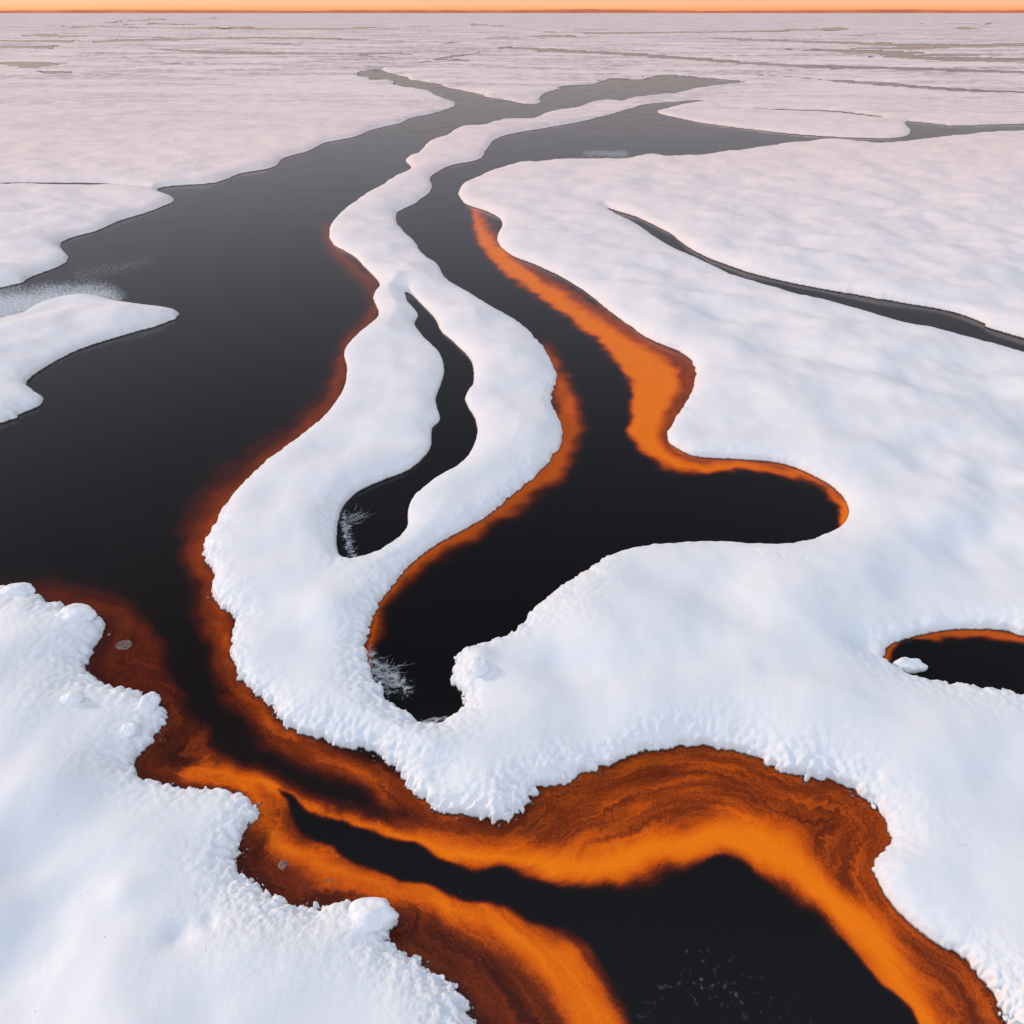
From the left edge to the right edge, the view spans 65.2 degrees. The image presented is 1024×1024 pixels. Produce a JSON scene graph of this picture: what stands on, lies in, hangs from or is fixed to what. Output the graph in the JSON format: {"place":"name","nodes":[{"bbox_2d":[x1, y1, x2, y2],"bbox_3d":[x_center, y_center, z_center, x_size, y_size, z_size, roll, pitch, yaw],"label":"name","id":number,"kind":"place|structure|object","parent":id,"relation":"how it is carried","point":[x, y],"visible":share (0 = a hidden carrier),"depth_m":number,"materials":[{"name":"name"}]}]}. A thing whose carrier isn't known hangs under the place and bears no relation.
{"place":"outdoors","nodes":[
{"label":"outdoors","id":0,"kind":"place"},
{"bbox_2d":[343,508,368,523],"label":"frosted grass","id":1,"kind":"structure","parent":0,"point":[355,518],"depth_m":18.60,"materials":[{"name":"grey plant"}]},
{"bbox_2d":[372,657,409,687],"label":"frosted grass","id":2,"kind":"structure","parent":0,"point":[386,672],"depth_m":14.22,"materials":[{"name":"grey plant"}]},
{"bbox_2d":[0,13,1023,1023],"bbox_3d":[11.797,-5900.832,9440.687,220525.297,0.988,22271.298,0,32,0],"label":"snow ground","id":3,"kind":"structure","parent":0,"point":[126,895],"depth_m":20.34,"materials":[{"name":"white snow"}]},
{"bbox_2d":[0,582,35,595],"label":"snow block","id":4,"kind":"object","parent":3,"relation":"on","point":[23,589],"depth_m":15.81,"materials":[{"name":"white snow"}]},
{"bbox_2d":[60,691,83,704],"bbox_3d":[-7.279,3.099,13.252,0.362,0.208,0.300,-10,33,-16],"label":"snow block","id":5,"kind":"object","parent":3,"relation":"on","point":[69,698],"depth_m":13.18,"materials":[{"name":"white snow"}]},
{"bbox_2d":[55,603,96,620],"bbox_3d":[-8.264,1.953,15.210,0.767,0.318,0.573,0,32,0],"label":"snow block","id":6,"kind":"object","parent":3,"relation":"on","point":[77,612],"depth_m":15.09,"materials":[{"name":"white snow"}]},
{"bbox_2d":[121,721,141,737],"bbox_3d":[-6.102,3.488,12.826,0.339,0.210,0.343,0,32,0],"label":"snow block","id":7,"kind":"object","parent":3,"relation":"on","point":[130,729],"depth_m":12.75,"materials":[{"name":"white snow"}]},
{"bbox_2d":[137,691,160,711],"bbox_3d":[-6.064,3.202,13.367,0.377,0.263,0.468,0,32,0],"label":"snow block","id":8,"kind":"object","parent":3,"relation":"on","point":[150,701],"depth_m":13.27,"materials":[{"name":"white snow"}]},
{"bbox_2d":[349,897,398,933],"bbox_3d":[-1.764,5.157,10.194,0.654,0.414,0.460,0,32,0],"label":"snow block","id":9,"kind":"object","parent":3,"relation":"on","point":[368,915],"depth_m":10.08,"materials":[{"name":"white snow"}]},
{"bbox_2d":[467,657,489,676],"bbox_3d":[-0.583,2.705,13.937,0.405,0.208,0.484,0,32,0],"label":"snow block","id":10,"kind":"object","parent":3,"relation":"on","point":[477,666],"depth_m":13.85,"materials":[{"name":"white snow"}]},
{"bbox_2d":[67,566,1021,1023],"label":"snow crumbs","id":11,"kind":"object","parent":3,"relation":"on","point":[873,806],"visible":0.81,"depth_m":11.80,"materials":[{"name":"white snow"}]},
{"bbox_2d":[892,657,927,674],"bbox_3d":[7.135,2.798,14.376,0.628,0.438,0.381,0,32,0],"label":"snow block","id":12,"kind":"object","parent":3,"relation":"on","point":[910,666],"depth_m":14.22,"materials":[{"name":"white snow"}]},
{"bbox_2d":[0,19,1023,1023],"bbox_3d":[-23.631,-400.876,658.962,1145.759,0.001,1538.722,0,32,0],"label":"river","id":13,"kind":"structure","parent":0,"point":[693,886],"depth_m":17.53,"materials":[{"name":"liquid"}]},
{"bbox_2d":[0,9,1023,12],"bbox_3d":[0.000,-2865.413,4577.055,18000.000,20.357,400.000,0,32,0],"label":"distant hills","id":14,"kind":"structure","parent":0,"point":[513,11],"depth_m":4455.81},
{"bbox_2d":[0,0,1023,10],"label":"sky","id":15,"kind":"structure","parent":0,"point":[5,5],"materials":[{"name":"orange"}]},
{"bbox_2d":[884,630,1023,694],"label":"pond","id":16,"kind":"structure","parent":0,"point":[987,658],"depth_m":14.62,"materials":[{"name":"liquid"}]}
]}

